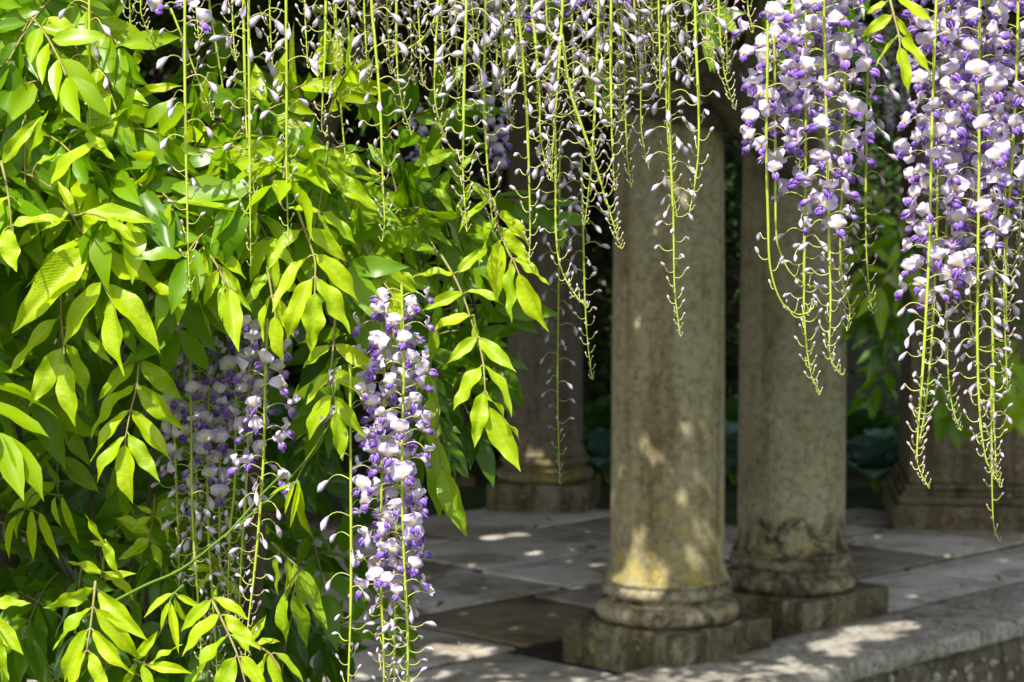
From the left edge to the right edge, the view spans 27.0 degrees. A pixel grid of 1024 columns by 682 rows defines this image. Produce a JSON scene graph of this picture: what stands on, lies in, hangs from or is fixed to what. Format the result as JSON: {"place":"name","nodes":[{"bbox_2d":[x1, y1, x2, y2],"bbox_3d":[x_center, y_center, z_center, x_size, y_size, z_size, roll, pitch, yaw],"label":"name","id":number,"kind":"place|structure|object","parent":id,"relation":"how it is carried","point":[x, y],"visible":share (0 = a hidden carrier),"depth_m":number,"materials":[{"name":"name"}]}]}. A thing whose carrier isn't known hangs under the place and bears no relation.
{"place":"outdoors","nodes":[
{"label":"outdoors","id":0,"kind":"place"},
{"bbox_2d":[22,508,1023,681],"bbox_3d":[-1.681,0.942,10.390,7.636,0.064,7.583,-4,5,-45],"label":"paving","id":1,"kind":"structure","parent":0,"point":[527,621],"depth_m":9.11,"materials":[{"name":"stone"}]},
{"bbox_2d":[562,0,771,672],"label":"stone column","id":2,"kind":"structure","parent":1,"relation":"on","point":[666,600],"depth_m":7.23,"materials":[{"name":"stone"}]},
{"bbox_2d":[726,0,888,639],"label":"stone column","id":3,"kind":"structure","parent":1,"relation":"on","point":[790,572],"depth_m":7.84,"materials":[{"name":"stone"}]},
{"bbox_2d":[177,433,891,537],"bbox_3d":[0.000,0.438,17.663,32.000,0.062,16.800,0,4,0],"label":"garden bed","id":4,"kind":"object","parent":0,"point":[859,493],"depth_m":11.68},
{"bbox_2d":[27,42,847,441],"bbox_3d":[-1.530,-0.969,14.167,7.486,4.468,1.747,0,4,0],"label":"hedge","id":5,"kind":"object","parent":4,"relation":"on","point":[597,386],"visible":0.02,"depth_m":14.35,"materials":[{"name":"green plant"}]},
{"bbox_2d":[448,35,474,486],"bbox_3d":[-0.303,-0.510,11.992,0.165,2.754,0.165,-1,4,-11],"label":"wooden post","id":6,"kind":"object","parent":4,"relation":"on","point":[454,141],"visible":0.16,"depth_m":11.92,"materials":[{"name":"brown wood"}]},
{"bbox_2d":[486,20,600,512],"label":"stone column","id":7,"kind":"structure","parent":4,"relation":"on","point":[533,485],"depth_m":10.99,"materials":[{"name":"stone"}]},
{"bbox_2d":[583,428,610,482],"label":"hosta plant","id":8,"kind":"object","parent":4,"relation":"on","point":[598,440],"visible":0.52,"depth_m":12.09,"materials":[{"name":"green plant"}]},
{"bbox_2d":[583,394,611,463],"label":"hosta plant","id":9,"kind":"object","parent":4,"relation":"on","point":[596,414],"visible":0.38,"depth_m":12.64,"materials":[{"name":"green plant"}]},
{"bbox_2d":[725,420,738,484],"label":"hosta plant","id":10,"kind":"object","parent":4,"relation":"on","point":[731,449],"visible":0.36,"depth_m":11.99,"materials":[{"name":"green plant"}]},
{"bbox_2d":[731,16,904,419],"bbox_3d":[3.481,-1.055,13.858,4.332,4.308,1.564,0,4,0],"label":"hedge","id":11,"kind":"object","parent":4,"relation":"on","point":[888,169],"visible":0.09,"depth_m":14.04,"materials":[{"name":"green plant"}]},
{"bbox_2d":[846,427,899,491],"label":"hosta plant","id":12,"kind":"object","parent":4,"relation":"on","point":[875,453],"visible":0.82,"depth_m":11.69,"materials":[{"name":"green plant"}]},
{"bbox_2d":[846,389,899,475],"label":"hosta plant","id":13,"kind":"object","parent":4,"relation":"on","point":[858,421],"visible":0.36,"depth_m":12.35,"materials":[{"name":"green plant"}]},
{"bbox_2d":[846,274,899,419],"bbox_3d":[2.275,0.185,13.238,0.504,1.300,0.038,0,4,0],"label":"wire fence","id":14,"kind":"object","parent":4,"relation":"on","point":[868,364],"visible":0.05,"depth_m":13.24,"materials":[{"name":"brown metal"}]},
{"bbox_2d":[883,4,1023,531],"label":"stone pier","id":15,"kind":"structure","parent":4,"relation":"on","point":[957,495],"depth_m":10.37,"materials":[{"name":"stone"}]},
{"label":"ground","id":16,"kind":"structure","parent":0,"visible":0},
{"bbox_2d":[0,0,1023,681],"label":"wisteria vine","id":17,"kind":"object","parent":16,"relation":"on","point":[134,180],"visible":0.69,"depth_m":2.26,"materials":[{"name":"green plant"}]},
{"bbox_2d":[0,595,30,681],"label":"compound leaf","id":18,"kind":"object","parent":17,"relation":"attached to","point":[8,637],"visible":1,"depth_m":1.95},
{"bbox_2d":[0,116,68,271],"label":"compound leaf","id":19,"kind":"object","parent":17,"relation":"attached to","point":[10,250],"visible":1,"depth_m":1.88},
{"bbox_2d":[5,492,78,560],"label":"compound leaf","id":20,"kind":"object","parent":17,"relation":"attached to","point":[31,531],"visible":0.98,"depth_m":2.22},
{"bbox_2d":[0,427,99,512],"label":"compound leaf","id":21,"kind":"object","parent":17,"relation":"attached to","point":[76,472],"visible":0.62,"depth_m":2.39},
{"bbox_2d":[8,294,112,426],"bbox_3d":[-0.425,0.014,1.992,0.093,0.128,0.045,1,4,21],"label":"compound leaf","id":22,"kind":"object","parent":17,"relation":"hanging from","point":[53,367],"visible":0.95,"depth_m":1.99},
{"bbox_2d":[20,111,115,187],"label":"compound leaf","id":23,"kind":"object","parent":17,"relation":"attached to","point":[65,161],"visible":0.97,"depth_m":1.91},
{"bbox_2d":[12,198,168,376],"bbox_3d":[-0.383,-0.060,1.936,0.153,0.181,0.047,1,4,11],"label":"compound leaf","id":24,"kind":"object","parent":17,"relation":"hanging from","point":[58,273],"visible":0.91,"depth_m":1.94,"materials":[{"name":"plant"}]},
{"bbox_2d":[43,581,146,681],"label":"compound leaf","id":25,"kind":"object","parent":17,"relation":"attached to","point":[117,623],"visible":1,"depth_m":1.95,"materials":[{"name":"plant"}]},
{"bbox_2d":[68,514,135,600],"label":"compound leaf","id":26,"kind":"object","parent":17,"relation":"attached to","point":[115,577],"visible":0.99,"depth_m":2.10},
{"bbox_2d":[57,180,155,243],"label":"compound leaf","id":27,"kind":"object","parent":17,"relation":"attached to","point":[111,214],"visible":1,"depth_m":1.91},
{"bbox_2d":[90,360,183,503],"bbox_3d":[-0.352,0.072,2.012,0.092,0.159,0.054,-1,4,-17],"label":"compound leaf","id":28,"kind":"object","parent":17,"relation":"hanging from","point":[154,404],"visible":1,"depth_m":2.01,"materials":[{"name":"plant"}]},
{"bbox_2d":[114,494,168,568],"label":"compound leaf","id":29,"kind":"object","parent":17,"relation":"attached to","point":[132,524],"visible":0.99,"depth_m":2.21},
{"bbox_2d":[123,631,190,681],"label":"compound leaf","id":30,"kind":"object","parent":17,"relation":"attached to","point":[145,646],"visible":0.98,"depth_m":1.96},
{"bbox_2d":[145,584,196,653],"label":"compound leaf","id":31,"kind":"object","parent":17,"relation":"attached to","point":[169,609],"visible":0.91,"depth_m":2.00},
{"bbox_2d":[145,354,198,591],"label":"wisteria raceme","id":32,"kind":"object","parent":17,"relation":"hanging from","point":[165,427],"visible":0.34,"depth_m":2.20,"materials":[{"name":"purple plant"}]},
{"bbox_2d":[147,0,217,290],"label":"wisteria raceme","id":33,"kind":"object","parent":17,"relation":"hanging from","point":[203,16],"visible":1,"depth_m":1.86,"materials":[{"name":"green plant"}]},
{"bbox_2d":[158,276,222,676],"bbox_3d":[-0.318,0.119,2.108,0.064,0.429,0.065,0,4,0],"label":"wisteria raceme","id":34,"kind":"object","parent":17,"relation":"hanging from","point":[205,436],"visible":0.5,"depth_m":2.10,"materials":[{"name":"purple plant"}]},
{"bbox_2d":[176,327,237,680],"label":"wisteria raceme","id":35,"kind":"object","parent":17,"relation":"hanging from","point":[199,450],"visible":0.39,"depth_m":2.13,"materials":[{"name":"purple plant"}]},
{"bbox_2d":[187,344,247,590],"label":"wisteria raceme","id":36,"kind":"object","parent":17,"relation":"hanging from","point":[229,397],"visible":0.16,"depth_m":2.19,"materials":[{"name":"purple plant"}]},
{"bbox_2d":[191,247,250,351],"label":"compound leaf","id":37,"kind":"object","parent":17,"relation":"hanging from","point":[231,298],"visible":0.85,"depth_m":1.92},
{"bbox_2d":[181,597,264,681],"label":"compound leaf","id":38,"kind":"object","parent":17,"relation":"attached to","point":[244,638],"visible":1,"depth_m":1.95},
{"bbox_2d":[84,401,363,617],"bbox_3d":[-0.279,0.163,2.019,0.298,0.222,0.034,1,4,18],"label":"twining shoot","id":39,"kind":"object","parent":17,"relation":"attached to","point":[239,521],"visible":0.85,"depth_m":2.03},
{"bbox_2d":[202,325,268,613],"bbox_3d":[-0.276,0.088,2.129,0.063,0.370,0.063,-2,4,-27],"label":"wisteria raceme","id":40,"kind":"object","parent":17,"relation":"hanging from","point":[227,363],"visible":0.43,"depth_m":2.12,"materials":[{"name":"purple plant"}]},
{"bbox_2d":[209,0,272,193],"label":"wisteria raceme","id":41,"kind":"object","parent":17,"relation":"attached to","point":[224,8],"visible":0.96,"depth_m":1.89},
{"bbox_2d":[216,317,277,622],"bbox_3d":[-0.263,0.120,2.129,0.064,0.340,0.058,2,4,31],"label":"wisteria raceme","id":42,"kind":"object","parent":17,"relation":"hanging from","point":[241,388],"visible":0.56,"depth_m":2.12,"materials":[{"name":"purple plant"}]},
{"bbox_2d":[223,0,284,265],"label":"wisteria raceme","id":43,"kind":"object","parent":17,"relation":"hanging from","point":[271,67],"visible":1,"depth_m":1.88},
{"bbox_2d":[227,315,300,676],"bbox_3d":[-0.236,0.148,2.013,0.066,0.346,0.062,1,4,16],"label":"wisteria raceme","id":44,"kind":"object","parent":17,"relation":"hanging from","point":[253,335],"visible":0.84,"depth_m":2.01,"materials":[{"name":"purple plant"}]},
{"bbox_2d":[240,181,292,293],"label":"compound leaf","id":45,"kind":"object","parent":17,"relation":"attached to","point":[262,249],"visible":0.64,"depth_m":1.96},
{"bbox_2d":[246,267,296,361],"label":"compound leaf","id":46,"kind":"object","parent":17,"relation":"hanging from","point":[275,332],"visible":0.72,"depth_m":1.94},
{"bbox_2d":[251,615,302,681],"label":"compound leaf","id":47,"kind":"object","parent":17,"relation":"on","point":[273,668],"visible":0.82,"depth_m":2.04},
{"bbox_2d":[248,0,317,245],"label":"wisteria raceme","id":48,"kind":"object","parent":17,"relation":"hanging from","point":[254,20],"visible":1,"depth_m":1.87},
{"bbox_2d":[269,458,311,534],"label":"compound leaf","id":49,"kind":"object","parent":17,"relation":"attached to","point":[298,505],"visible":0.99,"depth_m":1.98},
{"bbox_2d":[271,541,326,648],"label":"compound leaf","id":50,"kind":"object","parent":17,"relation":"hanging from","point":[305,587],"visible":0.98,"depth_m":2.12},
{"bbox_2d":[267,211,358,353],"bbox_3d":[-0.178,-0.053,1.896,0.081,0.126,0.051,0,4,0],"label":"compound leaf","id":51,"kind":"object","parent":17,"relation":"attached to","point":[305,305],"visible":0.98,"depth_m":1.89,"materials":[{"name":"plant"}]},
{"bbox_2d":[302,0,352,136],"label":"wisteria raceme","id":52,"kind":"object","parent":17,"relation":"attached to","point":[304,28],"visible":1,"depth_m":1.90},
{"bbox_2d":[285,141,380,260],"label":"compound leaf","id":53,"kind":"object","parent":17,"relation":"attached to","point":[349,186],"visible":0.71,"depth_m":1.94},
{"bbox_2d":[303,318,382,460],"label":"compound leaf","id":54,"kind":"object","parent":17,"relation":"hanging from","point":[343,415],"visible":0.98,"depth_m":1.95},
{"bbox_2d":[317,358,379,681],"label":"wisteria raceme","id":55,"kind":"object","parent":17,"relation":"hanging from","point":[361,388],"visible":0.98,"depth_m":1.96,"materials":[{"name":"purple plant"}]},
{"bbox_2d":[334,0,407,241],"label":"wisteria raceme","id":56,"kind":"object","parent":17,"relation":"hanging from","point":[372,36],"visible":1,"depth_m":1.89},
{"bbox_2d":[352,300,416,681],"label":"wisteria raceme","id":57,"kind":"object","parent":17,"relation":"hanging from","point":[360,482],"visible":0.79,"depth_m":1.97,"materials":[{"name":"purple plant"}]},
{"bbox_2d":[358,243,417,330],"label":"compound leaf","id":58,"kind":"object","parent":17,"relation":"hanging from","point":[398,278],"visible":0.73,"depth_m":1.98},
{"bbox_2d":[355,302,427,681],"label":"wisteria raceme","id":59,"kind":"object","parent":17,"relation":"hanging from","point":[390,416],"visible":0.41,"depth_m":2.00,"materials":[{"name":"purple plant"}]},
{"bbox_2d":[370,0,416,134],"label":"wisteria raceme","id":60,"kind":"object","parent":17,"relation":"hanging from","point":[407,10],"visible":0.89,"depth_m":1.92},
{"bbox_2d":[366,284,438,681],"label":"wisteria raceme","id":61,"kind":"object","parent":17,"relation":"hanging from","point":[413,530],"visible":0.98,"depth_m":1.95,"materials":[{"name":"purple plant"}]},
{"bbox_2d":[368,143,455,255],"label":"compound leaf","id":62,"kind":"object","parent":17,"relation":"attached to","point":[436,156],"visible":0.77,"depth_m":2.08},
{"bbox_2d":[414,0,462,137],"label":"wisteria raceme","id":63,"kind":"object","parent":17,"relation":"hanging from","point":[417,4],"visible":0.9,"depth_m":1.92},
{"bbox_2d":[424,318,467,537],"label":"compound leaf","id":64,"kind":"object","parent":17,"relation":"attached to","point":[443,491],"visible":0.82,"depth_m":2.08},
{"bbox_2d":[420,102,493,226],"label":"compound leaf","id":65,"kind":"object","parent":17,"relation":"attached to","point":[449,173],"visible":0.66,"depth_m":2.11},
{"bbox_2d":[412,249,515,371],"bbox_3d":[-0.045,-0.029,1.971,0.098,0.112,0.055,0,4,0],"label":"compound leaf","id":66,"kind":"object","parent":17,"relation":"attached to","point":[495,352],"visible":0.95,"depth_m":1.97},
{"bbox_2d":[432,0,500,231],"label":"wisteria raceme","id":67,"kind":"object","parent":17,"relation":"hanging from","point":[449,82],"visible":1,"depth_m":1.86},
{"bbox_2d":[450,0,516,233],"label":"wisteria raceme","id":68,"kind":"object","parent":17,"relation":"hanging from","point":[461,16],"visible":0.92,"depth_m":1.90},
{"bbox_2d":[453,346,520,471],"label":"compound leaf","id":69,"kind":"object","parent":17,"relation":"hanging from","point":[493,422],"visible":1,"depth_m":1.94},
{"bbox_2d":[472,69,511,187],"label":"wisteria raceme","id":70,"kind":"object","parent":17,"relation":"hanging from","point":[504,161],"visible":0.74,"depth_m":3.00,"materials":[{"name":"purple plant"}]},
{"bbox_2d":[459,198,548,331],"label":"compound leaf","id":71,"kind":"object","parent":17,"relation":"attached to","point":[524,293],"visible":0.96,"depth_m":1.92,"materials":[{"name":"plant"}]},
{"bbox_2d":[481,0,532,130],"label":"wisteria raceme","id":72,"kind":"object","parent":17,"relation":"hanging from","point":[525,19],"visible":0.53,"depth_m":2.04,"materials":[{"name":"purple plant"}]},
{"bbox_2d":[490,0,557,266],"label":"wisteria raceme","id":73,"kind":"object","parent":17,"relation":"hanging from","point":[519,47],"visible":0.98,"depth_m":1.88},
{"bbox_2d":[503,0,565,182],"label":"wisteria raceme","id":74,"kind":"object","parent":17,"relation":"hanging from","point":[535,64],"visible":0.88,"depth_m":1.89,"materials":[{"name":"purple plant"}]},
{"bbox_2d":[529,113,589,307],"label":"wisteria raceme","id":75,"kind":"object","parent":17,"relation":"hanging from","point":[535,175],"visible":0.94,"depth_m":1.94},
{"bbox_2d":[538,130,581,483],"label":"wisteria raceme","id":76,"kind":"object","parent":17,"relation":"hanging from","point":[540,258],"visible":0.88,"depth_m":2.50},
{"bbox_2d":[532,0,587,180],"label":"wisteria raceme","id":77,"kind":"object","parent":17,"relation":"hanging from","point":[539,4],"visible":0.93,"depth_m":1.87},
{"bbox_2d":[536,34,624,248],"bbox_3d":[0.060,-0.173,1.852,0.078,0.186,0.057,0,4,0],"label":"wisteria raceme","id":78,"kind":"object","parent":17,"relation":"hanging from","point":[555,83],"visible":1,"depth_m":1.86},
{"bbox_2d":[558,159,609,379],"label":"wisteria raceme","id":79,"kind":"object","parent":17,"relation":"hanging from","point":[596,227],"visible":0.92,"depth_m":2.20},
{"bbox_2d":[567,0,628,226],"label":"wisteria raceme","id":80,"kind":"object","parent":17,"relation":"hanging from","point":[600,41],"visible":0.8,"depth_m":1.90,"materials":[{"name":"purple plant"}]},
{"bbox_2d":[583,0,637,189],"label":"wisteria raceme","id":81,"kind":"object","parent":17,"relation":"hanging from","point":[607,47],"visible":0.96,"depth_m":1.88,"materials":[{"name":"purple plant"}]},
{"bbox_2d":[599,5,651,186],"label":"wisteria raceme","id":82,"kind":"object","parent":17,"relation":"hanging from","point":[625,27],"visible":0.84,"depth_m":1.95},
{"bbox_2d":[636,22,690,215],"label":"wisteria raceme","id":83,"kind":"object","parent":17,"relation":"hanging from","point":[644,66],"visible":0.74,"depth_m":1.96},
{"bbox_2d":[637,0,696,336],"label":"wisteria raceme","id":84,"kind":"object","parent":17,"relation":"hanging from","point":[679,145],"visible":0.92,"depth_m":1.92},
{"bbox_2d":[665,0,726,212],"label":"wisteria raceme","id":85,"kind":"object","parent":17,"relation":"hanging from","point":[721,22],"visible":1,"depth_m":1.86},
{"bbox_2d":[699,0,738,109],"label":"wisteria raceme","id":86,"kind":"object","parent":17,"relation":"hanging from","point":[718,14],"visible":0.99,"depth_m":1.87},
{"bbox_2d":[732,1,816,315],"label":"wisteria raceme","id":87,"kind":"object","parent":17,"relation":"hanging from","point":[755,88],"visible":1,"depth_m":1.85,"materials":[{"name":"purple plant"}]},
{"bbox_2d":[741,10,817,289],"bbox_3d":[0.232,-0.168,1.891,0.061,0.246,0.061,3,5,42],"label":"wisteria raceme","id":88,"kind":"object","parent":17,"relation":"hanging from","point":[773,93],"visible":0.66,"depth_m":1.89,"materials":[{"name":"purple plant"}]},
{"bbox_2d":[758,0,821,169],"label":"wisteria raceme","id":89,"kind":"object","parent":17,"relation":"hanging from","point":[795,28],"visible":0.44,"depth_m":1.90,"materials":[{"name":"purple plant"}]},
{"bbox_2d":[770,0,841,394],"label":"wisteria raceme","id":90,"kind":"object","parent":17,"relation":"hanging from","point":[812,20],"visible":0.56,"depth_m":1.89,"materials":[{"name":"purple plant"}]},
{"bbox_2d":[782,0,862,374],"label":"wisteria raceme","id":91,"kind":"object","parent":17,"relation":"hanging from","point":[827,198],"visible":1,"depth_m":1.84,"materials":[{"name":"purple plant"}]},
{"bbox_2d":[827,0,865,130],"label":"wisteria raceme","id":92,"kind":"object","parent":17,"relation":"hanging from","point":[853,24],"visible":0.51,"depth_m":1.91,"materials":[{"name":"purple plant"}]},
{"bbox_2d":[812,0,882,330],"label":"wisteria raceme","id":93,"kind":"object","parent":17,"relation":"hanging from","point":[864,62],"visible":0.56,"depth_m":1.89,"materials":[{"name":"purple plant"}]},
{"bbox_2d":[837,182,896,347],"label":"compound leaf","id":94,"kind":"object","parent":17,"relation":"hanging from","point":[849,260],"visible":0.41,"depth_m":7.31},
{"bbox_2d":[838,35,899,313],"bbox_3d":[0.323,-0.152,1.943,0.055,0.255,0.054,-2,4,-24],"label":"wisteria raceme","id":95,"kind":"object","parent":17,"relation":"hanging from","point":[893,93],"visible":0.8,"depth_m":1.95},
{"bbox_2d":[855,240,920,340],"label":"compound leaf","id":96,"kind":"object","parent":17,"relation":"attached to","point":[881,306],"visible":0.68,"depth_m":7.00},
{"bbox_2d":[879,0,898,135],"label":"wisteria raceme","id":97,"kind":"object","parent":17,"relation":"hanging from","point":[889,116],"visible":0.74,"depth_m":6.95,"materials":[{"name":"purple plant"}]},
{"bbox_2d":[862,0,935,91],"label":"compound leaf","id":98,"kind":"object","parent":17,"relation":"attached to","point":[883,20],"visible":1,"depth_m":1.79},
{"bbox_2d":[893,0,972,488],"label":"wisteria raceme","id":99,"kind":"object","parent":17,"relation":"hanging from","point":[920,77],"visible":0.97,"depth_m":1.85,"materials":[{"name":"purple plant"}]},
{"bbox_2d":[903,5,974,443],"bbox_3d":[0.377,-0.102,1.887,0.066,0.388,0.065,0,4,0],"label":"wisteria raceme","id":100,"kind":"object","parent":17,"relation":"hanging from","point":[939,132],"visible":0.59,"depth_m":1.88,"materials":[{"name":"purple plant"}]},
{"bbox_2d":[914,0,977,192],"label":"wisteria raceme","id":101,"kind":"object","parent":17,"relation":"hanging from","point":[948,100],"visible":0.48,"depth_m":1.87,"materials":[{"name":"purple plant"}]},
{"bbox_2d":[916,0,992,430],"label":"wisteria raceme","id":102,"kind":"object","parent":17,"relation":"hanging from","point":[968,240],"visible":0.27,"depth_m":1.92,"materials":[{"name":"purple plant"}]},
{"bbox_2d":[942,0,1006,342],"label":"wisteria raceme","id":103,"kind":"object","parent":17,"relation":"hanging from","point":[974,110],"visible":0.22,"depth_m":1.90,"materials":[{"name":"purple plant"}]},
{"bbox_2d":[941,0,1015,487],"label":"wisteria raceme","id":104,"kind":"object","parent":17,"relation":"hanging from","point":[978,67],"visible":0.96,"depth_m":1.85,"materials":[{"name":"purple plant"}]},
{"bbox_2d":[956,0,1023,476],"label":"wisteria raceme","id":105,"kind":"object","parent":17,"relation":"hanging from","point":[973,89],"visible":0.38,"depth_m":1.90,"materials":[{"name":"purple plant"}]},
{"bbox_2d":[976,319,1023,436],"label":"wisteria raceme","id":106,"kind":"object","parent":17,"relation":"hanging from","point":[1015,359],"visible":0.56,"depth_m":7.43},
{"bbox_2d":[980,120,1023,391],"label":"wisteria raceme","id":107,"kind":"object","parent":17,"relation":"hanging from","point":[999,252],"visible":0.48,"depth_m":2.30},
{"bbox_2d":[981,0,1023,323],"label":"wisteria raceme","id":108,"kind":"object","parent":17,"relation":"hanging from","point":[997,9],"visible":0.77,"depth_m":1.86,"materials":[{"name":"purple plant"}]},
{"bbox_2d":[1000,1,1023,266],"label":"wisteria raceme","id":109,"kind":"object","parent":17,"relation":"hanging from","point":[1020,185],"visible":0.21,"depth_m":1.93,"materials":[{"name":"purple plant"}]},
{"bbox_2d":[588,581,1023,681],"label":"wall","id":110,"kind":"structure","parent":16,"relation":"on","point":[977,636],"depth_m":7.60,"materials":[{"name":"stone"}]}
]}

